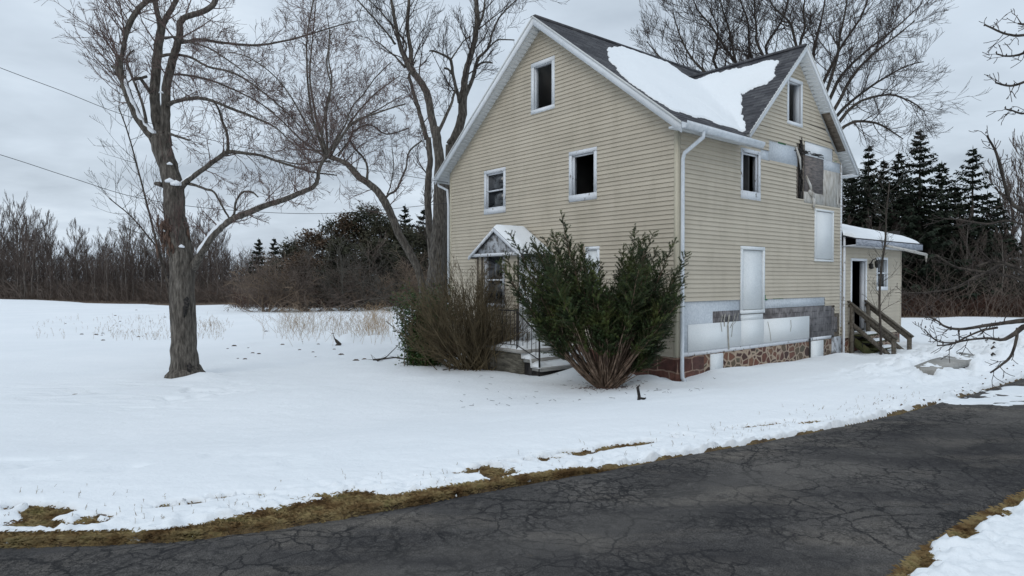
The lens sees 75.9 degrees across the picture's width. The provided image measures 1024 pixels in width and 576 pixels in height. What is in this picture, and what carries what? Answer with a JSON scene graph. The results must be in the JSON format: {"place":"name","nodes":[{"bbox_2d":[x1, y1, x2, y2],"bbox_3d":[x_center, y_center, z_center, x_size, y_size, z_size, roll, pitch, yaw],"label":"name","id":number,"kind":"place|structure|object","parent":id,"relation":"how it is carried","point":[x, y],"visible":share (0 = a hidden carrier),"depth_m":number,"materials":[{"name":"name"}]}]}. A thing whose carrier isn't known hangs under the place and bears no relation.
{"place":"outdoors","nodes":[
{"label":"outdoors","id":0,"kind":"place"},
{"bbox_2d":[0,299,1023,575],"bbox_3d":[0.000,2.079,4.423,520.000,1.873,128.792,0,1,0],"label":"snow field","id":1,"kind":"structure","parent":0,"point":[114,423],"depth_m":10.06,"materials":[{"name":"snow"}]},
{"bbox_2d":[32,312,231,340],"bbox_3d":[-18.699,1.767,32.628,8.707,0.520,19.722,0,1,-29],"label":"field stubble","id":2,"kind":"object","parent":1,"relation":"on","point":[204,326],"visible":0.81,"depth_m":30.01,"materials":[{"name":"plant"}]},
{"bbox_2d":[89,65,181,285],"bbox_3d":[-9.903,-2.107,17.703,2.198,8.444,2.088,0,1,0],"label":"sapling","id":3,"kind":"object","parent":1,"relation":"on","point":[145,197],"visible":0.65,"depth_m":17.45,"materials":[{"name":"brown plant"}]},
{"bbox_2d":[625,0,989,176],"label":"spreading tree","id":4,"kind":"object","parent":1,"relation":"on","point":[808,23],"visible":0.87,"depth_m":33.36,"materials":[{"name":"brown plant"}]},
{"bbox_2d":[914,352,973,374],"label":"walk slab","id":5,"kind":"structure","parent":1,"relation":"on","point":[955,363],"depth_m":11.92,"materials":[{"name":"concrete"}]},
{"bbox_2d":[0,379,1023,575],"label":"driveway","id":6,"kind":"structure","parent":0,"point":[879,497],"depth_m":4.47,"materials":[{"name":"asphalt"}]},
{"bbox_2d":[0,0,1023,281],"label":"sky","id":7,"kind":"structure","parent":0,"point":[43,126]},
{"bbox_2d":[0,282,1023,548],"bbox_3d":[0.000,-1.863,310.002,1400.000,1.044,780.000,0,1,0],"label":"ground","id":8,"kind":"structure","parent":0,"point":[391,506],"depth_m":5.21,"materials":[{"name":"brown plant"}]},
{"bbox_2d":[0,205,11,276],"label":"bare tree","id":9,"kind":"object","parent":8,"relation":"on","point":[3,238],"visible":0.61,"depth_m":75.50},
{"bbox_2d":[2,246,22,295],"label":"bare tree","id":10,"kind":"object","parent":8,"relation":"on","point":[8,268],"visible":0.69,"depth_m":70.58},
{"bbox_2d":[0,202,25,274],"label":"bare tree","id":11,"kind":"object","parent":8,"relation":"on","point":[4,212],"visible":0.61,"depth_m":76.96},
{"bbox_2d":[0,221,29,289],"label":"bare tree","id":12,"kind":"object","parent":8,"relation":"on","point":[15,250],"visible":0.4,"depth_m":74.46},
{"bbox_2d":[7,232,28,290],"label":"bare tree","id":13,"kind":"object","parent":8,"relation":"on","point":[17,239],"visible":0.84,"depth_m":68.99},
{"bbox_2d":[3,189,33,287],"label":"bare tree","id":14,"kind":"object","parent":8,"relation":"on","point":[9,207],"visible":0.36,"depth_m":83.83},
{"bbox_2d":[3,227,37,297],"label":"bare tree","id":15,"kind":"object","parent":8,"relation":"on","point":[20,260],"visible":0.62,"depth_m":69.13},
{"bbox_2d":[6,210,36,294],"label":"bare tree","id":16,"kind":"object","parent":8,"relation":"on","point":[20,238],"visible":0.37,"depth_m":77.37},
{"bbox_2d":[8,204,38,284],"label":"bare tree","id":17,"kind":"object","parent":8,"relation":"on","point":[23,224],"visible":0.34,"depth_m":75.80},
{"bbox_2d":[13,248,36,298],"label":"bare tree","id":18,"kind":"object","parent":8,"relation":"on","point":[23,271],"visible":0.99,"depth_m":66.34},
{"bbox_2d":[8,203,43,297],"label":"bare tree","id":19,"kind":"object","parent":8,"relation":"on","point":[26,223],"visible":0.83,"depth_m":68.47,"materials":[{"name":"plant"}]},
{"bbox_2d":[22,213,47,293],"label":"bare tree","id":20,"kind":"object","parent":8,"relation":"on","point":[32,257],"visible":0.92,"depth_m":68.20,"materials":[{"name":"plant"}]},
{"bbox_2d":[21,232,49,298],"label":"bare tree","id":21,"kind":"object","parent":8,"relation":"on","point":[37,277],"visible":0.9,"depth_m":68.42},
{"bbox_2d":[34,241,57,294],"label":"bare tree","id":22,"kind":"object","parent":8,"relation":"on","point":[46,265],"visible":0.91,"depth_m":67.86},
{"bbox_2d":[33,210,58,289],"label":"bare tree","id":23,"kind":"object","parent":8,"relation":"on","point":[47,216],"visible":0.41,"depth_m":77.43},
{"bbox_2d":[45,233,62,298],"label":"bare tree","id":24,"kind":"object","parent":8,"relation":"on","point":[55,259],"visible":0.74,"depth_m":71.54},
{"bbox_2d":[61,242,78,285],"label":"bare tree","id":25,"kind":"object","parent":8,"relation":"on","point":[68,258],"visible":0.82,"depth_m":69.11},
{"bbox_2d":[64,227,83,285],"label":"bare tree","id":26,"kind":"object","parent":8,"relation":"on","point":[74,250],"visible":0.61,"depth_m":77.65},
{"bbox_2d":[67,236,85,298],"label":"bare tree","id":27,"kind":"object","parent":8,"relation":"on","point":[78,250],"visible":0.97,"depth_m":69.76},
{"bbox_2d":[86,253,100,300],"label":"bare tree","id":28,"kind":"object","parent":8,"relation":"on","point":[95,272],"visible":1,"depth_m":66.35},
{"bbox_2d":[94,243,115,300],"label":"bare tree","id":29,"kind":"object","parent":8,"relation":"on","point":[101,272],"visible":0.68,"depth_m":68.35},
{"bbox_2d":[96,242,117,299],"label":"bare tree","id":30,"kind":"object","parent":8,"relation":"on","point":[106,276],"visible":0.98,"depth_m":66.57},
{"bbox_2d":[116,239,132,300],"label":"bare tree","id":31,"kind":"object","parent":8,"relation":"on","point":[121,269],"visible":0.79,"depth_m":69.13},
{"bbox_2d":[116,230,135,297],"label":"bare tree","id":32,"kind":"object","parent":8,"relation":"on","point":[124,265],"visible":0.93,"depth_m":68.14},
{"bbox_2d":[114,216,138,281],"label":"bare tree","id":33,"kind":"object","parent":8,"relation":"on","point":[128,245],"visible":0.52,"depth_m":76.34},
{"bbox_2d":[84,160,170,329],"bbox_3d":[-10.533,-0.756,18.247,1.940,5.689,1.843,0,1,28],"label":"sapling","id":34,"kind":"object","parent":8,"relation":"on","point":[145,234],"visible":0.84,"depth_m":18.22,"materials":[{"name":"brown plant"}]},
{"bbox_2d":[0,273,268,303],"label":"undergrowth","id":35,"kind":"object","parent":8,"relation":"on","point":[9,292],"visible":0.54,"depth_m":65.89,"materials":[{"name":"plant"}]},
{"bbox_2d":[129,241,145,299],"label":"bare tree","id":36,"kind":"object","parent":8,"relation":"on","point":[135,256],"visible":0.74,"depth_m":70.25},
{"bbox_2d":[0,239,276,297],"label":"undergrowth","id":37,"kind":"object","parent":8,"relation":"on","point":[130,272],"visible":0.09,"depth_m":81.45,"materials":[{"name":"plant"}]},
{"bbox_2d":[132,221,152,300],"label":"bare tree","id":38,"kind":"object","parent":8,"relation":"on","point":[145,266],"visible":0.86,"depth_m":69.94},
{"bbox_2d":[153,236,168,298],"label":"bare tree","id":39,"kind":"object","parent":8,"relation":"on","point":[162,275],"visible":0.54,"depth_m":69.13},
{"bbox_2d":[191,205,214,288],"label":"bare tree","id":40,"kind":"object","parent":8,"relation":"on","point":[203,227],"visible":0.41,"depth_m":81.14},
{"bbox_2d":[198,238,214,301],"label":"bare tree","id":41,"kind":"object","parent":8,"relation":"on","point":[207,275],"visible":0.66,"depth_m":69.00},
{"bbox_2d":[204,235,225,295],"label":"bare tree","id":42,"kind":"object","parent":8,"relation":"on","point":[215,254],"visible":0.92,"depth_m":67.69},
{"bbox_2d":[215,233,230,292],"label":"bare tree","id":43,"kind":"object","parent":8,"relation":"on","point":[226,240],"visible":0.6,"depth_m":75.91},
{"bbox_2d":[34,0,435,378],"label":"lawn tree","id":44,"kind":"object","parent":8,"relation":"on","point":[184,263],"visible":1,"depth_m":15.17,"materials":[{"name":"brown plant"}]},
{"bbox_2d":[246,238,266,296],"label":"spruce tree","id":45,"kind":"object","parent":8,"relation":"on","point":[258,244],"visible":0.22,"depth_m":73.78,"materials":[{"name":"green plant"}]},
{"bbox_2d":[264,239,281,276],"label":"spruce tree","id":46,"kind":"object","parent":8,"relation":"on","point":[275,252],"visible":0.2,"depth_m":73.78,"materials":[{"name":"green plant"}]},
{"bbox_2d":[221,247,326,311],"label":"bare tree","id":47,"kind":"object","parent":8,"relation":"on","point":[278,300],"visible":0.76,"depth_m":46.94,"materials":[{"name":"plant"}]},
{"bbox_2d":[265,237,314,304],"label":"evergreen tree","id":48,"kind":"object","parent":8,"relation":"on","point":[288,250],"visible":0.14,"depth_m":57.54,"materials":[{"name":"green plant"}]},
{"bbox_2d":[275,250,324,307],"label":"evergreen tree","id":49,"kind":"object","parent":8,"relation":"on","point":[295,259],"visible":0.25,"depth_m":53.54,"materials":[{"name":"green plant"}]},
{"bbox_2d":[282,225,330,291],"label":"evergreen tree","id":50,"kind":"object","parent":8,"relation":"on","point":[308,235],"visible":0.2,"depth_m":57.48,"materials":[{"name":"green plant"}]},
{"bbox_2d":[231,244,386,311],"bbox_3d":[-14.585,0.059,47.626,12.400,6.503,6.628,0,1,0],"label":"bare tree","id":51,"kind":"object","parent":8,"relation":"on","point":[304,282],"visible":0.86,"depth_m":47.10,"materials":[{"name":"plant"}]},
{"bbox_2d":[201,232,427,309],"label":"undergrowth","id":52,"kind":"object","parent":8,"relation":"on","point":[320,276],"visible":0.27,"depth_m":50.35,"materials":[{"name":"plant"}]},
{"bbox_2d":[247,296,396,345],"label":"dead weeds","id":53,"kind":"object","parent":8,"relation":"on","point":[304,325],"visible":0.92,"depth_m":29.34,"materials":[{"name":"plant"}]},
{"bbox_2d":[309,215,353,273],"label":"evergreen tree","id":54,"kind":"object","parent":8,"relation":"on","point":[325,229],"visible":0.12,"depth_m":59.25,"materials":[{"name":"green plant"}]},
{"bbox_2d":[230,0,441,315],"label":"leaning tree","id":55,"kind":"object","parent":8,"relation":"on","point":[393,219],"visible":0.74,"depth_m":22.40,"materials":[{"name":"brown plant"}]},
{"bbox_2d":[262,217,417,312],"bbox_3d":[-11.769,-0.741,48.658,10.740,9.139,8.528,0,1,19],"label":"bare tree","id":56,"kind":"object","parent":8,"relation":"on","point":[342,278],"visible":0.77,"depth_m":47.95,"materials":[{"name":"plant"}]},
{"bbox_2d":[312,235,376,305],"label":"evergreen tree","id":57,"kind":"object","parent":8,"relation":"on","point":[346,250],"visible":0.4,"depth_m":53.46,"materials":[{"name":"green plant"}]},
{"bbox_2d":[324,209,372,281],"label":"evergreen tree","id":58,"kind":"object","parent":8,"relation":"on","point":[342,224],"visible":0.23,"depth_m":59.05,"materials":[{"name":"green plant"}]},
{"bbox_2d":[334,200,384,279],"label":"evergreen tree","id":59,"kind":"object","parent":8,"relation":"on","point":[362,226],"visible":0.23,"depth_m":59.08,"materials":[{"name":"green plant"}]},
{"bbox_2d":[294,230,428,311],"bbox_3d":[-10.614,-0.971,49.923,11.330,7.093,7.316,0,1,-12],"label":"bare tree","id":60,"kind":"object","parent":8,"relation":"on","point":[353,285],"visible":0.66,"depth_m":49.09,"materials":[{"name":"plant"}]},
{"bbox_2d":[332,301,400,342],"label":"dead weeds","id":61,"kind":"object","parent":8,"relation":"on","point":[368,323],"visible":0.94,"depth_m":28.88,"materials":[{"name":"plant"}]},
{"bbox_2d":[352,233,408,307],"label":"evergreen tree","id":62,"kind":"object","parent":8,"relation":"on","point":[384,258],"visible":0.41,"depth_m":53.32,"materials":[{"name":"green plant"}]},
{"bbox_2d":[353,212,410,303],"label":"evergreen tree","id":63,"kind":"object","parent":8,"relation":"on","point":[378,223],"visible":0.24,"depth_m":57.47,"materials":[{"name":"green plant"}]},
{"bbox_2d":[347,247,440,307],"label":"bare tree","id":64,"kind":"object","parent":8,"relation":"on","point":[405,275],"visible":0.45,"depth_m":49.14,"materials":[{"name":"plant"}]},
{"bbox_2d":[373,222,427,303],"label":"evergreen tree","id":65,"kind":"object","parent":8,"relation":"on","point":[410,235],"visible":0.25,"depth_m":57.19,"materials":[{"name":"green plant"}]},
{"bbox_2d":[398,206,424,268],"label":"spruce tree","id":66,"kind":"object","parent":8,"relation":"on","point":[405,215],"visible":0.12,"depth_m":61.80,"materials":[{"name":"green plant"}]},
{"bbox_2d":[387,278,459,366],"bbox_3d":[-2.242,0.970,17.596,2.121,2.523,2.036,0,1,0],"label":"broadleaf shrub","id":67,"kind":"object","parent":8,"relation":"on","point":[410,355],"visible":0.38,"depth_m":17.26,"materials":[{"name":"green plant"}]},
{"bbox_2d":[408,224,441,286],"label":"evergreen tree","id":68,"kind":"object","parent":8,"relation":"on","point":[424,245],"visible":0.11,"depth_m":59.49,"materials":[{"name":"green plant"}]},
{"bbox_2d":[334,0,567,307],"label":"maple tree","id":69,"kind":"object","parent":8,"relation":"on","point":[436,231],"visible":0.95,"depth_m":27.27,"materials":[{"name":"brown plant"}]},
{"bbox_2d":[385,252,537,370],"bbox_3d":[-1.150,0.572,16.304,4.048,3.087,3.652,0,1,0],"label":"brown bush","id":70,"kind":"object","parent":8,"relation":"on","point":[470,339],"visible":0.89,"depth_m":16.22,"materials":[{"name":"plant"}]},
{"bbox_2d":[5,392,919,520],"bbox_3d":[1.155,1.642,6.768,11.212,0.329,1.503,0,1,-26],"label":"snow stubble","id":71,"kind":"object","parent":8,"relation":"on","point":[447,471],"visible":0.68,"depth_m":5.56,"materials":[{"name":"plant"}]},
{"bbox_2d":[480,309,579,375],"bbox_3d":[0.508,1.609,16.588,1.890,2.250,2.671,-1,1,-40],"label":"entrance stoop","id":72,"kind":"object","parent":8,"relation":"on","point":[511,361],"visible":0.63,"depth_m":15.68,"materials":[{"name":"concrete"}]},
{"bbox_2d":[496,339,586,368],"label":"stoop snow","id":73,"kind":"structure","parent":72,"relation":"on","point":[524,345],"depth_m":15.66,"materials":[{"name":"snow"}]},
{"bbox_2d":[495,210,691,387],"bbox_3d":[1.621,0.311,13.479,3.944,3.662,3.322,0,1,0],"label":"yew bush","id":74,"kind":"object","parent":8,"relation":"on","point":[566,310],"visible":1,"depth_m":13.02,"materials":[{"name":"plant"}]},
{"bbox_2d":[432,14,927,381],"bbox_3d":[5.493,-2.256,21.570,14.558,10.052,9.815,-1,1,-40],"label":"farmhouse","id":75,"kind":"object","parent":8,"relation":"on","point":[588,139],"visible":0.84,"depth_m":17.05,"materials":[{"name":"beige plastic"}]},
{"bbox_2d":[2,155,445,213],"bbox_3d":[-9.128,-3.295,18.758,14.867,2.041,1.108,0,1,-22],"label":"overhead cable","id":76,"kind":"object","parent":75,"relation":"attached to","point":[221,209],"visible":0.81,"depth_m":19.99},
{"bbox_2d":[1,68,447,182],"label":"overhead cable","id":77,"kind":"object","parent":75,"relation":"attached to","point":[210,139],"visible":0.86,"depth_m":19.40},
{"bbox_2d":[484,167,505,214],"bbox_3d":[-0.443,-2.833,19.305,0.194,1.299,1.011,-1,1,-40],"label":"window","id":78,"kind":"structure","parent":75,"relation":"in","point":[494,180],"depth_m":19.32,"materials":[{"name":"white paint"}]},
{"bbox_2d":[531,55,554,114],"bbox_3d":[0.887,-5.425,17.666,0.194,1.380,0.935,-1,1,-40],"label":"window","id":79,"kind":"structure","parent":75,"relation":"in","point":[535,67],"depth_m":17.88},
{"bbox_2d":[569,147,596,201],"bbox_3d":[1.838,-2.837,16.552,0.194,1.282,0.969,-1,1,-40],"label":"window","id":80,"kind":"structure","parent":75,"relation":"in","point":[573,197],"depth_m":16.66,"materials":[{"name":"white paint"}]},
{"bbox_2d":[585,246,599,280],"bbox_3d":[2.057,-0.482,16.318,0.194,1.090,0.471,-1,1,-40],"label":"window","id":81,"kind":"structure","parent":75,"relation":"in","point":[594,251],"depth_m":16.24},
{"bbox_2d":[607,46,778,131],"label":"roof snow","id":82,"kind":"structure","parent":75,"relation":"on","point":[716,97],"depth_m":17.20,"materials":[{"name":"snow"}]},
{"bbox_2d":[740,147,760,200],"bbox_3d":[5.835,-2.793,16.228,0.889,1.228,0.174,-1,1,-40],"label":"window","id":83,"kind":"structure","parent":75,"relation":"in","point":[756,194],"depth_m":16.36,"materials":[{"name":"white paint"}]},
{"bbox_2d":[740,246,764,313],"bbox_3d":[5.911,-0.201,16.327,1.098,1.653,0.209,-1,1,-40],"label":"window","id":84,"kind":"structure","parent":75,"relation":"in","point":[752,264],"depth_m":16.26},
{"bbox_2d":[787,77,802,127],"bbox_3d":[7.490,-4.958,17.610,0.819,1.237,0.234,-1,1,-40],"label":"window","id":85,"kind":"structure","parent":75,"relation":"in","point":[797,89],"depth_m":17.77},
{"bbox_2d":[814,208,833,261],"bbox_3d":[8.814,-1.487,18.714,1.122,1.467,0.214,-1,1,-40],"label":"window","id":86,"kind":"structure","parent":75,"relation":"in","point":[824,222],"depth_m":18.63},
{"bbox_2d":[842,168,873,229],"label":"spruce tree","id":87,"kind":"object","parent":8,"relation":"on","point":[847,187],"visible":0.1,"depth_m":49.70,"materials":[{"name":"green plant"}]},
{"bbox_2d":[842,175,896,225],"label":"evergreen tree","id":88,"kind":"object","parent":8,"relation":"on","point":[847,198],"visible":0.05,"depth_m":51.07,"materials":[{"name":"green plant"}]},
{"bbox_2d":[847,300,913,353],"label":"wooden steps","id":89,"kind":"structure","parent":8,"relation":"on","point":[863,342],"depth_m":19.57,"materials":[{"name":"brown wood"}]},
{"bbox_2d":[842,144,922,309],"bbox_3d":[26.349,-4.188,48.022,6.558,12.926,7.622,-1,1,-43],"label":"spruce tree","id":90,"kind":"object","parent":8,"relation":"on","point":[862,212],"visible":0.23,"depth_m":47.70,"materials":[{"name":"green plant"}]},
{"bbox_2d":[870,158,900,224],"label":"spruce tree","id":91,"kind":"object","parent":8,"relation":"on","point":[881,172],"visible":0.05,"depth_m":51.75,"materials":[{"name":"green plant"}]},
{"bbox_2d":[862,162,909,354],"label":"sapling","id":92,"kind":"object","parent":8,"relation":"on","point":[879,290],"visible":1,"depth_m":18.58,"materials":[{"name":"brown plant"}]},
{"bbox_2d":[872,150,927,300],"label":"spruce tree","id":93,"kind":"object","parent":8,"relation":"on","point":[896,169],"visible":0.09,"depth_m":49.80,"materials":[{"name":"green plant"}]},
{"bbox_2d":[871,130,1002,305],"bbox_3d":[28.356,-4.490,45.388,8.449,13.600,9.269,0,1,0],"label":"spruce tree","id":94,"kind":"object","parent":8,"relation":"on","point":[918,199],"visible":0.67,"depth_m":45.20,"materials":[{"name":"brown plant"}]},
{"bbox_2d":[887,489,1023,575],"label":"verge grass","id":95,"kind":"structure","parent":8,"relation":"on","point":[922,557],"depth_m":4.25,"materials":[{"name":"plant"}]},
{"bbox_2d":[895,8,1023,389],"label":"driveway tree","id":96,"kind":"object","parent":8,"relation":"on","point":[1020,328],"visible":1,"depth_m":5.59,"materials":[{"name":"brown plant"}]},
{"bbox_2d":[905,162,1014,310],"bbox_3d":[31.761,-3.532,47.062,8.693,11.639,7.886,0,1,22],"label":"spruce tree","id":97,"kind":"object","parent":8,"relation":"on","point":[945,170],"visible":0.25,"depth_m":47.05,"materials":[{"name":"green plant"}]},
{"bbox_2d":[901,255,1023,317],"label":"undergrowth","id":98,"kind":"object","parent":8,"relation":"on","point":[977,311],"visible":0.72,"depth_m":40.82,"materials":[{"name":"plant"}]},
{"bbox_2d":[901,289,1023,316],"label":"undergrowth","id":99,"kind":"object","parent":8,"relation":"on","point":[980,310],"visible":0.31,"depth_m":42.65,"materials":[{"name":"plant"}]},
{"bbox_2d":[901,223,1023,314],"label":"undergrowth","id":100,"kind":"object","parent":8,"relation":"on","point":[962,254],"visible":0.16,"depth_m":43.87,"materials":[{"name":"plant"}]},
{"bbox_2d":[903,307,1023,317],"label":"field edge grass","id":101,"kind":"structure","parent":8,"relation":"on","point":[968,314],"depth_m":39.62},
{"bbox_2d":[951,206,989,300],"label":"bare tree","id":102,"kind":"object","parent":8,"relation":"on","point":[964,241],"visible":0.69,"depth_m":44.81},
{"bbox_2d":[928,148,1023,311],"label":"spruce tree","id":103,"kind":"object","parent":8,"relation":"on","point":[970,203],"visible":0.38,"depth_m":46.52,"materials":[{"name":"green plant"}]},
{"bbox_2d":[944,185,1018,306],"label":"spruce tree","id":104,"kind":"object","parent":8,"relation":"on","point":[956,200],"visible":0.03,"depth_m":49.63,"materials":[{"name":"green plant"}]},
{"bbox_2d":[975,190,1023,304],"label":"spruce tree","id":105,"kind":"object","parent":8,"relation":"on","point":[989,201],"visible":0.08,"depth_m":50.65,"materials":[{"name":"green plant"}]},
{"bbox_2d":[989,226,1014,314],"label":"bare tree","id":106,"kind":"object","parent":8,"relation":"on","point":[998,240],"visible":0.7,"depth_m":43.43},
{"bbox_2d":[981,155,1023,260],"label":"bare tree","id":107,"kind":"object","parent":8,"relation":"on","point":[1009,189],"visible":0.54,"depth_m":50.06,"materials":[{"name":"plant"}]},
{"bbox_2d":[982,197,1023,302],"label":"spruce tree","id":108,"kind":"object","parent":8,"relation":"on","point":[998,200],"visible":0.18,"depth_m":49.70,"materials":[{"name":"green plant"}]},
{"bbox_2d":[983,150,1023,273],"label":"bare tree","id":109,"kind":"object","parent":8,"relation":"on","point":[994,166],"visible":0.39,"depth_m":54.56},
{"bbox_2d":[1001,159,1023,267],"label":"bare tree","id":110,"kind":"object","parent":8,"relation":"on","point":[1013,209],"visible":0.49,"depth_m":53.53,"materials":[{"name":"plant"}]},
{"bbox_2d":[1009,128,1023,215],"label":"bare tree","id":111,"kind":"object","parent":8,"relation":"on","point":[1015,147],"visible":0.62,"depth_m":55.85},
{"bbox_2d":[492,224,552,253],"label":"vestibule roof snow","id":112,"kind":"structure","parent":0,"point":[523,234],"depth_m":17.28,"materials":[{"name":"snow"}]},
{"bbox_2d":[842,224,919,243],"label":"snow","id":113,"kind":"structure","parent":0,"point":[855,231],"depth_m":20.77,"materials":[{"name":"snow"}]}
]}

